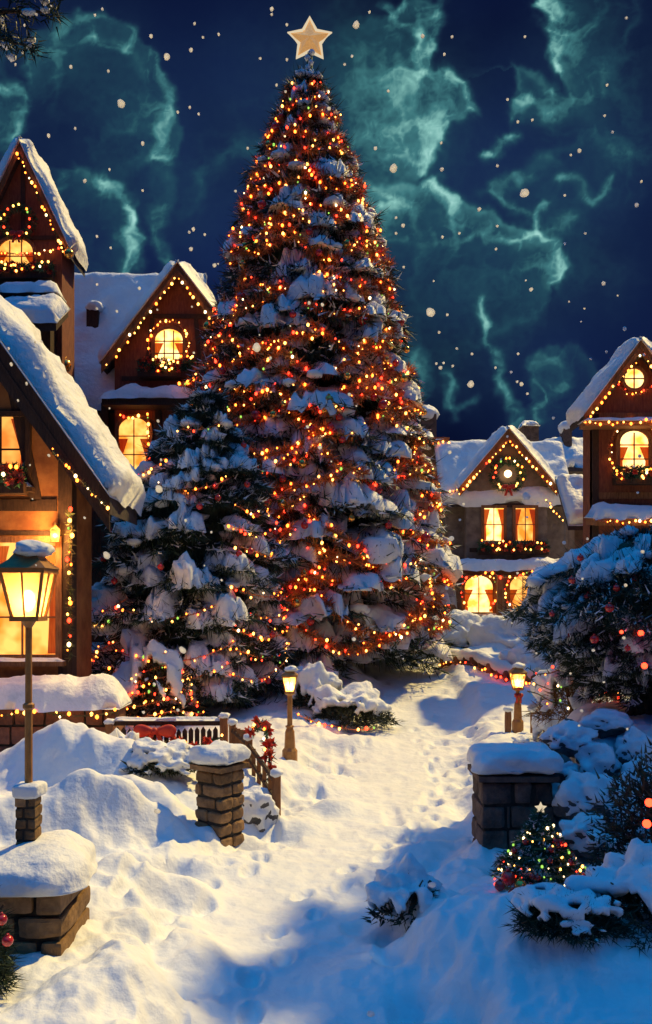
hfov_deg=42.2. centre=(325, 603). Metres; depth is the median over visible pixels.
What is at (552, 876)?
light string
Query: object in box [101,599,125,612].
light string
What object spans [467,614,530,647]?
hedge
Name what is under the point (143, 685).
light string
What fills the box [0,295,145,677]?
house
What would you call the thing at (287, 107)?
light string
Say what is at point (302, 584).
light string
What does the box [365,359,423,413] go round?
light string
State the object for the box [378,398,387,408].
bauble
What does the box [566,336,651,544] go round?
house
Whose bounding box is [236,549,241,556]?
bauble
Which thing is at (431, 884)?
snowflake
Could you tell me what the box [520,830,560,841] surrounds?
light string
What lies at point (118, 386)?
house
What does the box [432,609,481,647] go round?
hedge
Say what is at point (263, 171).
light string
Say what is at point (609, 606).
bauble
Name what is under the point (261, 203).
bauble
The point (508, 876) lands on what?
bauble
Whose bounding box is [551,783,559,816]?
boulder
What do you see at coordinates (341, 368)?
light string
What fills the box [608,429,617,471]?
light string
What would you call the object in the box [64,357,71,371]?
bauble
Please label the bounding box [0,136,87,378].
house
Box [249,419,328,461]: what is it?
light string
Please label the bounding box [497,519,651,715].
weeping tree
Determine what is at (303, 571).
bauble
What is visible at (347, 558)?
light string
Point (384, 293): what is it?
light string
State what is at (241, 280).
light string
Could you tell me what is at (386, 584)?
light string
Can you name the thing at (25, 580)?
street lamp
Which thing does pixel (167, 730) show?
ribbon bow
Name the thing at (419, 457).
light string
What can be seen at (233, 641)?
light string
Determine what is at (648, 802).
red light
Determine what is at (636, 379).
window
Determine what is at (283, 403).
bauble
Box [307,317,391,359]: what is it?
light string
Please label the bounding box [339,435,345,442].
bauble
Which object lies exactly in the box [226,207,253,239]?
light string
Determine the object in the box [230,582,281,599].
light string
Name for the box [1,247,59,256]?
light string
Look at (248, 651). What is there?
light string
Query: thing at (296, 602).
bauble
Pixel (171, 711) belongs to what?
light string
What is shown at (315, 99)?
light string
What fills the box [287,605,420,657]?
light string
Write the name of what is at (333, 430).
bauble
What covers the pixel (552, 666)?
light string
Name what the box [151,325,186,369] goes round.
window
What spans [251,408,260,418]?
bauble
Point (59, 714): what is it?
light string
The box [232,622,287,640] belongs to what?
light string
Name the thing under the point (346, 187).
light string
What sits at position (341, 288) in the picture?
light string
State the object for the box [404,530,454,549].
light string
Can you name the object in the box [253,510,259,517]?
bauble
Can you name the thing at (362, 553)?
bauble
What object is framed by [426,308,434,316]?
snowflake
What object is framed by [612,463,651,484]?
flower box
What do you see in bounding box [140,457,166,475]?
light string
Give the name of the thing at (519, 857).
light string
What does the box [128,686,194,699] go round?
light string
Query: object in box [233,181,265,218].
light string
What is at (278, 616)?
light string
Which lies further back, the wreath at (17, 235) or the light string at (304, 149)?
the wreath at (17, 235)
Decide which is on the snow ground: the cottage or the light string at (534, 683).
the cottage
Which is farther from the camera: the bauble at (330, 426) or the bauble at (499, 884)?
the bauble at (330, 426)
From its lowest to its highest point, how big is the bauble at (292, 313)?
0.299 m
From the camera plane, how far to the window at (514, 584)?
45.26 m
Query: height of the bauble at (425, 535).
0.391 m
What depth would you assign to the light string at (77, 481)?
21.04 m
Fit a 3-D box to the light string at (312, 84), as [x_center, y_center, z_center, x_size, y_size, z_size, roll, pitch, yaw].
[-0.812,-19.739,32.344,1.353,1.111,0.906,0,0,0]
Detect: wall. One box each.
[0,673,131,751]
[440,648,542,684]
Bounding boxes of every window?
[0,235,36,267]
[0,411,34,492]
[0,536,65,665]
[115,414,152,468]
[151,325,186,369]
[461,575,496,616]
[480,505,506,545]
[506,575,528,610]
[512,505,538,545]
[613,429,651,477]
[621,365,647,391]
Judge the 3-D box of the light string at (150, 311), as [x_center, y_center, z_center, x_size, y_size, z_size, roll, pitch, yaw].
[-6.606,-12.395,37.376,6.519,4.261,0.301,0,0,0]
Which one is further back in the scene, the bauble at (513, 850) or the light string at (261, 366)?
the light string at (261, 366)
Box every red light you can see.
[641,663,647,668]
[642,820,650,827]
[645,798,651,806]
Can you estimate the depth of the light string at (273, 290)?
29.62 m
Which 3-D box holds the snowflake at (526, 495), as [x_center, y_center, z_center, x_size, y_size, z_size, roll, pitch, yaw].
[1.731,-0.923,7.290,0.067,0.068,0.007,0,15,29]
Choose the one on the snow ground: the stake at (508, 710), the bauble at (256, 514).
the stake at (508, 710)
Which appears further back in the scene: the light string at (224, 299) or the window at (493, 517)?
the window at (493, 517)
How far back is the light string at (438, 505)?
30.81 m
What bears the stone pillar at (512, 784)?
on the snow ground
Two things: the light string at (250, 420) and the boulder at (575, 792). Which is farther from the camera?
the light string at (250, 420)
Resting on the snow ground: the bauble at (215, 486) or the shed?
the shed
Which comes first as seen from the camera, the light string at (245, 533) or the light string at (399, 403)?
the light string at (245, 533)
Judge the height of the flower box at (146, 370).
0.936 m
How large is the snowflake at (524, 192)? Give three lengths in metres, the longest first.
0.086 x 0.073 x 0.008 m
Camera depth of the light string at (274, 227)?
30.22 m
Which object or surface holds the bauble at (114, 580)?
hanging from the snowy fir tree at (182, 582)
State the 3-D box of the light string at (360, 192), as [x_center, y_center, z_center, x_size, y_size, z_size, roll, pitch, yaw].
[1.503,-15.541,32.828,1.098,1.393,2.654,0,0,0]
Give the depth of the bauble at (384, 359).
29.98 m
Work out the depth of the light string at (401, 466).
28.61 m
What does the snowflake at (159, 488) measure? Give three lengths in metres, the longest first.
0.088 x 0.075 x 0.009 m
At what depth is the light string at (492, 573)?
43.53 m
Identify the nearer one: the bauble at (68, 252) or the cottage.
the bauble at (68, 252)
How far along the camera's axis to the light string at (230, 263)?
32.73 m
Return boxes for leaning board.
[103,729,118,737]
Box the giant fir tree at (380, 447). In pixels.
[183,60,466,687]
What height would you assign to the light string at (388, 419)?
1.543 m
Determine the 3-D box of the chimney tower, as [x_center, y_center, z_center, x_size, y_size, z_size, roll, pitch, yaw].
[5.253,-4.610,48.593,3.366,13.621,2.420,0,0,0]
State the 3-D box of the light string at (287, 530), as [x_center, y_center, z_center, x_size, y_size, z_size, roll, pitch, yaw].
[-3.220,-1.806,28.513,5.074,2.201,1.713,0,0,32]
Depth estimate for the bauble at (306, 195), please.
30.14 m
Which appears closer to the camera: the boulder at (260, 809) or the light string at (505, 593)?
the boulder at (260, 809)
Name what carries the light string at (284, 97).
attached to the giant fir tree at (380, 447)
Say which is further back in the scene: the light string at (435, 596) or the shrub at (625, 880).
the light string at (435, 596)
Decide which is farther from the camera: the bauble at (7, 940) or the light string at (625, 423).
the light string at (625, 423)
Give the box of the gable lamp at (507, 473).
[504,470,511,476]
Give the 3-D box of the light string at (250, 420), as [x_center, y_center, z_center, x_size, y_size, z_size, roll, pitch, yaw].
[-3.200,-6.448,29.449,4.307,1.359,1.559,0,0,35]
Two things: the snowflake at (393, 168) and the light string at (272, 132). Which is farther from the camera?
the light string at (272, 132)
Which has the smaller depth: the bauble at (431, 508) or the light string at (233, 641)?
the light string at (233, 641)
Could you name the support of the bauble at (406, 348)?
hanging from the giant fir tree at (380, 447)
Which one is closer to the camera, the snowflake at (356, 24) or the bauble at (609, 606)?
the snowflake at (356, 24)
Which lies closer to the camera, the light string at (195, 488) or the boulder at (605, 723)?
the boulder at (605, 723)
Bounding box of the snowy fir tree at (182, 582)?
[92,375,303,716]
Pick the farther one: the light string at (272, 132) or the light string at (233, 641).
the light string at (272, 132)
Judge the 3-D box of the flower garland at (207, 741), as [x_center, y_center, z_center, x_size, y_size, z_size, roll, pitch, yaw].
[-3.473,3.325,19.965,2.260,0.588,0.466,0,0,0]
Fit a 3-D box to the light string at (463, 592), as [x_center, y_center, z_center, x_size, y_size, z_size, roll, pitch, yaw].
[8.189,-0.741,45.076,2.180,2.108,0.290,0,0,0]
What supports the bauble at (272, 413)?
hanging from the giant fir tree at (380, 447)
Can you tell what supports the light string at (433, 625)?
attached to the giant fir tree at (380, 447)
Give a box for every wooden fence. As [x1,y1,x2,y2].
[103,712,229,744]
[227,718,283,815]
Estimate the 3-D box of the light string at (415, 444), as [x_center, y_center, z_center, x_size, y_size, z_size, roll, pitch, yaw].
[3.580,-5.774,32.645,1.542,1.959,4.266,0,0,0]
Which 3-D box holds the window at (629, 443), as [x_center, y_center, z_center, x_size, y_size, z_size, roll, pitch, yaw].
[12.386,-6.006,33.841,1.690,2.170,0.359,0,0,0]
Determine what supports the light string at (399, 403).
attached to the giant fir tree at (380, 447)
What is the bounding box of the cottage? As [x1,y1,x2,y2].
[543,420,582,553]
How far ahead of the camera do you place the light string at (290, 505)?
27.80 m
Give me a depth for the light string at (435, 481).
31.08 m
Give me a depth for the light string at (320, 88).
32.49 m
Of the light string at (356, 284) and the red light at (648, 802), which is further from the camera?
the light string at (356, 284)
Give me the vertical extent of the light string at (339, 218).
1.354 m
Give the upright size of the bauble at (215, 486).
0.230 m
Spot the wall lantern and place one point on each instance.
(55, 532)
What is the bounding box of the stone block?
[0,829,97,955]
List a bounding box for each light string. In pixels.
[0,708,118,719]
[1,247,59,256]
[16,152,63,251]
[51,448,108,509]
[62,506,76,661]
[92,640,117,658]
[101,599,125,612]
[104,276,210,370]
[108,662,231,683]
[116,640,235,661]
[117,605,215,621]
[118,413,149,460]
[126,697,199,709]
[127,676,191,687]
[127,707,204,717]
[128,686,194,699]
[135,651,165,662]
[136,665,184,674]
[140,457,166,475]
[146,319,189,356]
[154,476,230,493]
[174,371,205,390]
[177,421,221,432]
[189,361,212,383]
[198,331,282,371]
[201,315,239,359]
[202,349,282,403]
[206,294,229,334]
[209,261,249,323]
[215,324,317,353]
[215,660,287,682]
[219,236,238,271]
[220,379,277,417]
[224,232,292,262]
[225,278,289,318]
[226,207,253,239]
[226,521,277,537]
[227,215,293,244]
[229,395,288,429]
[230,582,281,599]
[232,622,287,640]
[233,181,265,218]
[233,504,273,517]
[234,178,254,209]
[234,542,280,556]
[234,636,289,660]
[240,200,306,228]
[245,263,330,299]
[247,132,285,183]
[248,604,287,621]
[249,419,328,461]
[251,129,289,164]
[253,149,300,185]
[253,167,315,196]
[254,441,318,480]
[258,121,279,153]
[265,468,345,499]
[269,102,322,128]
[270,94,295,123]
[270,336,374,381]
[271,488,311,521]
[273,359,382,396]
[273,378,387,421]
[275,519,298,541]
[278,82,298,102]
[278,555,329,591]
[279,138,348,160]
[280,223,367,265]
[280,273,367,302]
[280,397,393,446]
[282,203,351,230]
[283,579,321,605]
[286,123,344,144]
[287,90,326,109]
[287,578,308,609]
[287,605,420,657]
[290,76,319,93]
[291,159,354,181]
[294,187,361,224]
[295,517,418,571]
[296,713,374,733]
[297,502,428,554]
[301,566,412,596]
[302,298,378,324]
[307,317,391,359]
[310,588,430,645]
[311,436,413,487]
[313,173,360,195]
[314,81,333,97]
[316,106,345,126]
[318,262,392,295]
[318,543,429,575]
[328,132,355,153]
[333,458,430,486]
[336,145,360,169]
[348,161,370,194]
[351,207,390,259]
[353,182,376,212]
[355,193,385,240]
[355,226,396,272]
[359,286,403,338]
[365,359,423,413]
[366,339,417,381]
[366,382,422,422]
[374,261,396,299]
[377,283,402,310]
[379,407,427,446]
[382,308,411,345]
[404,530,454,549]
[405,605,452,636]
[407,428,435,471]
[411,446,437,481]
[417,563,458,587]
[418,490,446,515]
[424,586,449,613]
[425,467,440,486]
[425,545,455,588]
[435,661,530,685]
[459,440,557,493]
[460,575,496,608]
[462,570,532,579]
[494,882,516,890]
[498,860,583,879]
[504,575,512,607]
[507,846,569,861]
[507,855,575,870]
[512,838,566,850]
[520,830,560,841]
[523,676,576,690]
[525,664,559,676]
[526,823,554,833]
[527,689,619,709]
[584,353,651,419]
[585,418,651,425]
[593,519,651,524]
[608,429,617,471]
[618,383,651,395]
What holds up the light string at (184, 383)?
attached to the house at (118, 386)
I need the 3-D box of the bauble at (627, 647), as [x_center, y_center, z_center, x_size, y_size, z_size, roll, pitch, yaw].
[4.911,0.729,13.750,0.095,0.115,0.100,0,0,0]
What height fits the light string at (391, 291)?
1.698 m
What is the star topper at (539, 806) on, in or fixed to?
on the little tree at (538, 821)
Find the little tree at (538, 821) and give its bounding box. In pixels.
[487,806,584,884]
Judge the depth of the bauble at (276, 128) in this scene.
31.69 m
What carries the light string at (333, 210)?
attached to the giant fir tree at (380, 447)
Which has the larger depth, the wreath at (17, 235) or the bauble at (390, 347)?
the wreath at (17, 235)
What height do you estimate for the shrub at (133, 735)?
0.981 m
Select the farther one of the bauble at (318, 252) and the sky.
the sky
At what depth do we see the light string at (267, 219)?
30.69 m
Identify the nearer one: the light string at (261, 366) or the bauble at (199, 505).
the bauble at (199, 505)
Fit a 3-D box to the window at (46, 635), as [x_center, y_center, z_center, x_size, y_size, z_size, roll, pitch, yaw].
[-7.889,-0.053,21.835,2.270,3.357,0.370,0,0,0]
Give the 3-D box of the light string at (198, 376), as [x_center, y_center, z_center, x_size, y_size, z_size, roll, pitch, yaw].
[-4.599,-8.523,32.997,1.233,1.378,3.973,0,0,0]
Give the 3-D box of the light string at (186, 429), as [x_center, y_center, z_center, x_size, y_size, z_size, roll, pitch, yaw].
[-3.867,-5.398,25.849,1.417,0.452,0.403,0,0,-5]
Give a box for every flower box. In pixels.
[0,259,55,280]
[0,461,27,494]
[136,355,197,377]
[476,539,550,554]
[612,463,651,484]
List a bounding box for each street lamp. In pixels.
[0,540,60,844]
[281,665,298,760]
[508,662,527,732]
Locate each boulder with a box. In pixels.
[242,785,279,831]
[511,735,532,742]
[539,718,597,758]
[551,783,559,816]
[552,769,613,819]
[555,754,578,783]
[559,812,606,859]
[574,740,621,775]
[579,708,632,738]
[597,832,628,858]
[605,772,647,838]
[614,726,651,764]
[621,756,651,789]
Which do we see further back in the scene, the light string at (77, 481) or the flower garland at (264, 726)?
the light string at (77, 481)
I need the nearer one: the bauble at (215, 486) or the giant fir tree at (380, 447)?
the bauble at (215, 486)
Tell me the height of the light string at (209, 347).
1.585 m
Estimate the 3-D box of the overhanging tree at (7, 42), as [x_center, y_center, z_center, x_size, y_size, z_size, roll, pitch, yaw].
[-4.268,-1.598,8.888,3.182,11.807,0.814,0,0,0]
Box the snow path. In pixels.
[135,650,473,1023]
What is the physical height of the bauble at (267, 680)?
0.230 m
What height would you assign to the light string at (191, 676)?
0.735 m
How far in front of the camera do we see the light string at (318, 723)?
23.33 m
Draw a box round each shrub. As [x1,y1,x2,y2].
[0,885,27,998]
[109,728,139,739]
[112,639,211,727]
[118,737,197,778]
[286,661,342,709]
[300,681,401,729]
[361,851,442,931]
[498,882,638,953]
[519,659,621,727]
[527,690,574,743]
[564,838,651,956]
[574,736,651,904]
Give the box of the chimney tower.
[417,405,449,615]
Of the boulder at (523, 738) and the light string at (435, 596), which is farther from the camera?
the light string at (435, 596)
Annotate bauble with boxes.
[0,912,7,925]
[1,933,13,946]
[63,247,73,258]
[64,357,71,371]
[111,577,117,583]
[157,562,163,569]
[196,502,202,509]
[203,320,211,330]
[212,482,217,488]
[219,366,225,373]
[236,291,245,301]
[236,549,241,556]
[239,258,246,268]
[245,384,253,391]
[247,547,253,554]
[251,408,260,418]
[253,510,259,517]
[258,198,266,208]
[265,677,270,683]
[269,409,276,417]
[269,631,275,637]
[272,120,279,131]
[277,496,286,507]
[278,112,284,118]
[279,474,285,482]
[280,399,286,407]
[289,309,295,317]
[291,596,300,607]
[297,457,306,468]
[300,568,306,576]
[301,520,308,528]
[302,187,310,197]
[306,227,312,235]
[307,616,313,625]
[308,424,314,432]
[315,248,321,255]
[325,393,333,401]
[327,422,333,430]
[330,427,336,434]
[336,412,342,420]
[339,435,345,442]
[342,238,350,248]
[344,371,350,379]
[348,513,354,521]
[358,316,366,324]
[359,550,365,558]
[371,392,376,400]
[375,485,382,493]
[377,245,383,251]
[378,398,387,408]
[382,357,388,362]
[385,521,391,528]
[386,340,393,350]
[392,358,398,366]
[399,372,407,382]
[403,345,409,352]
[421,531,429,541]
[427,504,434,511]
[494,878,504,890]
[500,868,515,885]
[511,847,516,853]
[513,877,525,887]
[522,838,527,844]
[529,872,534,879]
[535,873,540,880]
[547,857,552,863]
[548,845,553,852]
[552,837,557,843]
[568,575,575,583]
[577,553,583,560]
[584,592,591,598]
[590,633,598,643]
[605,602,613,611]
[613,583,619,591]
[624,644,630,650]
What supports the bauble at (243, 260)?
hanging from the giant fir tree at (380, 447)
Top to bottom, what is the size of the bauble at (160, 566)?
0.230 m
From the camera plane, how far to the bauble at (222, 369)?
29.69 m
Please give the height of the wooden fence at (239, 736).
1.388 m
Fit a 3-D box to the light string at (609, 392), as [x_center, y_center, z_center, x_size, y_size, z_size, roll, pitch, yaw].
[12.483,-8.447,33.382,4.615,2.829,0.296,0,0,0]
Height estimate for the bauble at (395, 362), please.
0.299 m
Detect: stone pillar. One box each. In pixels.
[189,740,250,846]
[466,742,563,849]
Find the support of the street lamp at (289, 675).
on the snow ground
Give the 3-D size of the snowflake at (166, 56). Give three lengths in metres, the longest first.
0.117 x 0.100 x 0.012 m
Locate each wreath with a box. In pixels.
[0,200,39,242]
[488,454,527,495]
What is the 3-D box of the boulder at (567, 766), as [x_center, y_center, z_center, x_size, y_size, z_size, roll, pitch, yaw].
[3.704,2.638,13.201,0.518,0.551,0.509,0,0,32]
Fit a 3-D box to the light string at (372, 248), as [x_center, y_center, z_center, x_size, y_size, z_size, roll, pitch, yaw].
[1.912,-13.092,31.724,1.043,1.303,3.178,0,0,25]
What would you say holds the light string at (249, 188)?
attached to the giant fir tree at (380, 447)
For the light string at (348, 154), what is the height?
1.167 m
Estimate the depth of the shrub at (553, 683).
17.74 m
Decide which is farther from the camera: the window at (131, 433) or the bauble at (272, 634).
the window at (131, 433)
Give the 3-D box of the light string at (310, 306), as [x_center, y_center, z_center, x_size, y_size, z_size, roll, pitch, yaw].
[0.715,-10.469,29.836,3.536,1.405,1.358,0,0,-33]
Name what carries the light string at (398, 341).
attached to the giant fir tree at (380, 447)
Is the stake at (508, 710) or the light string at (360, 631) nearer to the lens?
the stake at (508, 710)
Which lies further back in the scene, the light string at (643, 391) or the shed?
the shed
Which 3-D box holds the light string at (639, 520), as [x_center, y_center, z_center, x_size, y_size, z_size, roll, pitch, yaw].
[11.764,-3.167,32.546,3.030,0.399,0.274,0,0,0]
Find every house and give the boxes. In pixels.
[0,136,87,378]
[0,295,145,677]
[74,259,219,642]
[434,420,568,616]
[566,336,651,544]
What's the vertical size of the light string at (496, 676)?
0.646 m
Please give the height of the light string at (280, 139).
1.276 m
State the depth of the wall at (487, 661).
30.43 m
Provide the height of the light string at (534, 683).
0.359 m
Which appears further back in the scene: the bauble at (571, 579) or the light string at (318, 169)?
the light string at (318, 169)
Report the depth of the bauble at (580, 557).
14.61 m
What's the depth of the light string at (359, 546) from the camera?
27.96 m
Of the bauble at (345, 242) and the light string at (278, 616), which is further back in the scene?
the bauble at (345, 242)
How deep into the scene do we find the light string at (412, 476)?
28.53 m
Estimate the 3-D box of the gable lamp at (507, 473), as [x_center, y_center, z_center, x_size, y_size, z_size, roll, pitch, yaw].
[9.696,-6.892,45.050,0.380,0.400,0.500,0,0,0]
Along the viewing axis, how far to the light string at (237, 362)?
29.74 m
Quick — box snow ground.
[0,642,651,1023]
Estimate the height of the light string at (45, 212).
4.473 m
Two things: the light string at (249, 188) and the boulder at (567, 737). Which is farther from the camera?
the light string at (249, 188)
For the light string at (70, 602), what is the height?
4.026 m
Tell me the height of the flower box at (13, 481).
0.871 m
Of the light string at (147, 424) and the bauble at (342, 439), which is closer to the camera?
the bauble at (342, 439)
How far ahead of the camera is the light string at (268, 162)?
31.65 m
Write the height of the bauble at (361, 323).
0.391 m
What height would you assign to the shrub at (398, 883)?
0.933 m
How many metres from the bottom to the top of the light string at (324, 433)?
1.923 m
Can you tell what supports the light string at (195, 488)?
attached to the snowy fir tree at (182, 582)
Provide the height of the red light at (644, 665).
0.100 m
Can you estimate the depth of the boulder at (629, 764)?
12.88 m
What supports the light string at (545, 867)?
attached to the little tree at (538, 821)
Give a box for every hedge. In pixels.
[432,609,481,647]
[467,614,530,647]
[498,643,553,669]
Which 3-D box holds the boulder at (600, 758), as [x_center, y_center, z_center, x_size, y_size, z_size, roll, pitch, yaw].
[4.274,2.542,13.299,0.766,0.787,0.707,0,0,0]
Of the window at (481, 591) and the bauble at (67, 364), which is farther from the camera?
the window at (481, 591)
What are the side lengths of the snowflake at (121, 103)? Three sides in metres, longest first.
0.066 x 0.065 x 0.007 m
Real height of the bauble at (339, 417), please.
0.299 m
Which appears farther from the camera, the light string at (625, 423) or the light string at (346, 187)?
the light string at (625, 423)
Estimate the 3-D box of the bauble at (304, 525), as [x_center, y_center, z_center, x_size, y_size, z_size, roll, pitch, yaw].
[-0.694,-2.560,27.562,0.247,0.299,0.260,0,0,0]
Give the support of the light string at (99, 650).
attached to the snowy fir tree at (182, 582)
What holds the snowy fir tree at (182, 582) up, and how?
on the snow ground
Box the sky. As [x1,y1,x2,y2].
[0,0,651,440]
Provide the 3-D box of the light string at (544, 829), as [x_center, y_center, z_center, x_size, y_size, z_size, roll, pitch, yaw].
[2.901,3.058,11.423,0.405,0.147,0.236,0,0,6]
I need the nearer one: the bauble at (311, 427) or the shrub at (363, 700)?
the shrub at (363, 700)
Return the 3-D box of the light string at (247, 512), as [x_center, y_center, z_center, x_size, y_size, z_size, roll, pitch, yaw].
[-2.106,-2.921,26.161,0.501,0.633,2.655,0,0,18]
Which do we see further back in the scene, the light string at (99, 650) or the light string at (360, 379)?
the light string at (360, 379)
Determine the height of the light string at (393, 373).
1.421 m
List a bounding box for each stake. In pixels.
[503,706,512,732]
[527,708,537,732]
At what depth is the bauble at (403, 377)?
30.37 m
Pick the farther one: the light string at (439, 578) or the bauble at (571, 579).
the light string at (439, 578)
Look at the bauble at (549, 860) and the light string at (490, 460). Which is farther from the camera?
the light string at (490, 460)
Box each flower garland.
[139,734,222,745]
[243,715,277,781]
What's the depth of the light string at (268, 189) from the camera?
30.66 m
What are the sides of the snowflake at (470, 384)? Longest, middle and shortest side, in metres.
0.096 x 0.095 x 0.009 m
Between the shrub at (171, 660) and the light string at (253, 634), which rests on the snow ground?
the shrub at (171, 660)
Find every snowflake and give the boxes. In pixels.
[103,551,109,558]
[117,99,124,107]
[156,485,162,492]
[164,53,169,59]
[179,647,185,653]
[253,343,260,351]
[353,20,358,28]
[367,1011,374,1016]
[390,164,396,172]
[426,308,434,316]
[428,882,435,887]
[467,381,473,387]
[520,189,528,196]
[523,492,529,499]
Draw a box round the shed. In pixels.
[555,473,582,551]
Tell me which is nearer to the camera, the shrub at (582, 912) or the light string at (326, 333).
the shrub at (582, 912)
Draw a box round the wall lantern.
[50,523,59,541]
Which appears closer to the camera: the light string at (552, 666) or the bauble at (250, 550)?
the light string at (552, 666)
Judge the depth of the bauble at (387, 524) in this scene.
28.32 m
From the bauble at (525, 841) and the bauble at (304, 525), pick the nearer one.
the bauble at (525, 841)
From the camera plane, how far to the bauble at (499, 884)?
10.72 m
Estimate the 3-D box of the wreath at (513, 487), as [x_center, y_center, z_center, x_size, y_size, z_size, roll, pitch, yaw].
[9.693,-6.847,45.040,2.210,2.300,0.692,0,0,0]
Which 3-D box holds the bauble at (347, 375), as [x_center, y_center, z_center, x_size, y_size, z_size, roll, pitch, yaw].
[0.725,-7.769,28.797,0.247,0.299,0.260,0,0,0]
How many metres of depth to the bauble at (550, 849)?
11.13 m
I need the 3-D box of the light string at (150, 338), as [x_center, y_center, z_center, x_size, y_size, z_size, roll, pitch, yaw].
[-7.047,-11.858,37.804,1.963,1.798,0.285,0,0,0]
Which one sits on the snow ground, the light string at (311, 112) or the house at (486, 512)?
the house at (486, 512)
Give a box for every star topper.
[287,16,331,70]
[535,802,546,811]
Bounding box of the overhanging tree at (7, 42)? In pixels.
[0,0,72,67]
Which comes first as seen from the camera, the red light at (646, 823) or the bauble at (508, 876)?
the red light at (646, 823)
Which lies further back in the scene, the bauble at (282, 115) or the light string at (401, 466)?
the bauble at (282, 115)
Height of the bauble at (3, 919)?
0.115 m
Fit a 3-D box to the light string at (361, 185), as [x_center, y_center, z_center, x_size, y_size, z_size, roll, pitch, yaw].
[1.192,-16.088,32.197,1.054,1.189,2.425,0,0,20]
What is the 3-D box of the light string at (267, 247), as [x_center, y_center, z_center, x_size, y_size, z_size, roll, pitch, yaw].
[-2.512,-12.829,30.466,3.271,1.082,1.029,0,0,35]
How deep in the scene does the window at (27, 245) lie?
35.96 m
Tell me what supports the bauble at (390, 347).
hanging from the giant fir tree at (380, 447)
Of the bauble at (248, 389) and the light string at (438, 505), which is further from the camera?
the light string at (438, 505)
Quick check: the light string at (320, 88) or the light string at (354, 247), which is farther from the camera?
the light string at (320, 88)
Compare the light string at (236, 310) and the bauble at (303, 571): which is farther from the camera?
the light string at (236, 310)
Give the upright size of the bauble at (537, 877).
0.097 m
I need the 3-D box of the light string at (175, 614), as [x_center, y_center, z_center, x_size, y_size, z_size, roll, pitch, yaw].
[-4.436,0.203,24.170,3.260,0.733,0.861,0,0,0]
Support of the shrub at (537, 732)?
on the snow ground
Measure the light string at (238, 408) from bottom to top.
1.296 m
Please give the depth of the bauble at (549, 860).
11.04 m
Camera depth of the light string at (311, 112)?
31.61 m
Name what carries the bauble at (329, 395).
hanging from the giant fir tree at (380, 447)
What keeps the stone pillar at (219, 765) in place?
on the snow ground
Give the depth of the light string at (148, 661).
23.50 m
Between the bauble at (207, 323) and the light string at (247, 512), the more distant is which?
the bauble at (207, 323)
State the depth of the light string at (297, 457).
28.17 m
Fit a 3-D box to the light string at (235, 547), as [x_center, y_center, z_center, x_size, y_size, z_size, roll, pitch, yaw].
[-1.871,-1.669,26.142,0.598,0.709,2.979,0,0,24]
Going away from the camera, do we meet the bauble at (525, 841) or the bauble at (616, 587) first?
the bauble at (525, 841)
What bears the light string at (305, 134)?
attached to the giant fir tree at (380, 447)
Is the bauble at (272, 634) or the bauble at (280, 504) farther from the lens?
the bauble at (280, 504)
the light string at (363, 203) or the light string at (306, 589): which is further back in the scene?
the light string at (363, 203)
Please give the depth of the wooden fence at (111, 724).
20.23 m
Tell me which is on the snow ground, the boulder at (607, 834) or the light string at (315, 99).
the boulder at (607, 834)
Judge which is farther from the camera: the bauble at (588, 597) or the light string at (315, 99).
the light string at (315, 99)
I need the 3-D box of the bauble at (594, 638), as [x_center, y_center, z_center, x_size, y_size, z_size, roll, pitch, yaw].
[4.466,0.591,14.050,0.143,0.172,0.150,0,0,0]
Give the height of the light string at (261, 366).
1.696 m
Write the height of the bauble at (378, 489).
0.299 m
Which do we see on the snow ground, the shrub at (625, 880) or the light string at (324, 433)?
the shrub at (625, 880)
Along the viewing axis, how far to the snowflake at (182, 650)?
5.68 m
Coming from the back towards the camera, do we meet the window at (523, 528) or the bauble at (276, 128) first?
the window at (523, 528)
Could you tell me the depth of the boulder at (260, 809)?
14.97 m
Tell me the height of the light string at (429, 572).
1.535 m
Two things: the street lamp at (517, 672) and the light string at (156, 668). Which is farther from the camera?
the light string at (156, 668)
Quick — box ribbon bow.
[133,724,175,740]
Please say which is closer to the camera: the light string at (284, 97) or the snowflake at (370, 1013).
the snowflake at (370, 1013)
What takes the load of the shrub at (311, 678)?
on the snow ground
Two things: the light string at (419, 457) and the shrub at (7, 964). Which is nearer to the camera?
the shrub at (7, 964)
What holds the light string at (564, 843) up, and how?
attached to the little tree at (538, 821)
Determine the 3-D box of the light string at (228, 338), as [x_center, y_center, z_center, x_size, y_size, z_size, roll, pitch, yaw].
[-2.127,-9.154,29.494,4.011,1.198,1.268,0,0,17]
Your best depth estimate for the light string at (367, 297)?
31.01 m
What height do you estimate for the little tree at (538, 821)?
1.391 m
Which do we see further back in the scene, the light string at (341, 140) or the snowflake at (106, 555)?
the light string at (341, 140)
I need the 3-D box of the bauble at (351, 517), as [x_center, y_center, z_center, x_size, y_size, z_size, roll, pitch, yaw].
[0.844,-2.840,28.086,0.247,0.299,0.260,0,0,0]
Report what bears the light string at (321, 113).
attached to the giant fir tree at (380, 447)
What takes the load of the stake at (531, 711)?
on the snow ground
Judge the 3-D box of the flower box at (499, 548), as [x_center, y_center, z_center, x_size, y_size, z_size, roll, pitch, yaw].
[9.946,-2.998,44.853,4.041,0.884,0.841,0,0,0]
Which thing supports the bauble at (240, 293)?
hanging from the giant fir tree at (380, 447)
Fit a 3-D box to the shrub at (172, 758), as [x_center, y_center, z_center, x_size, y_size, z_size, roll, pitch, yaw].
[-3.097,3.008,16.420,1.959,0.768,1.538,0,0,0]
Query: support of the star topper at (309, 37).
on the giant fir tree at (380, 447)
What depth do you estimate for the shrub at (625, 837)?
10.65 m
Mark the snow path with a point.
(269, 925)

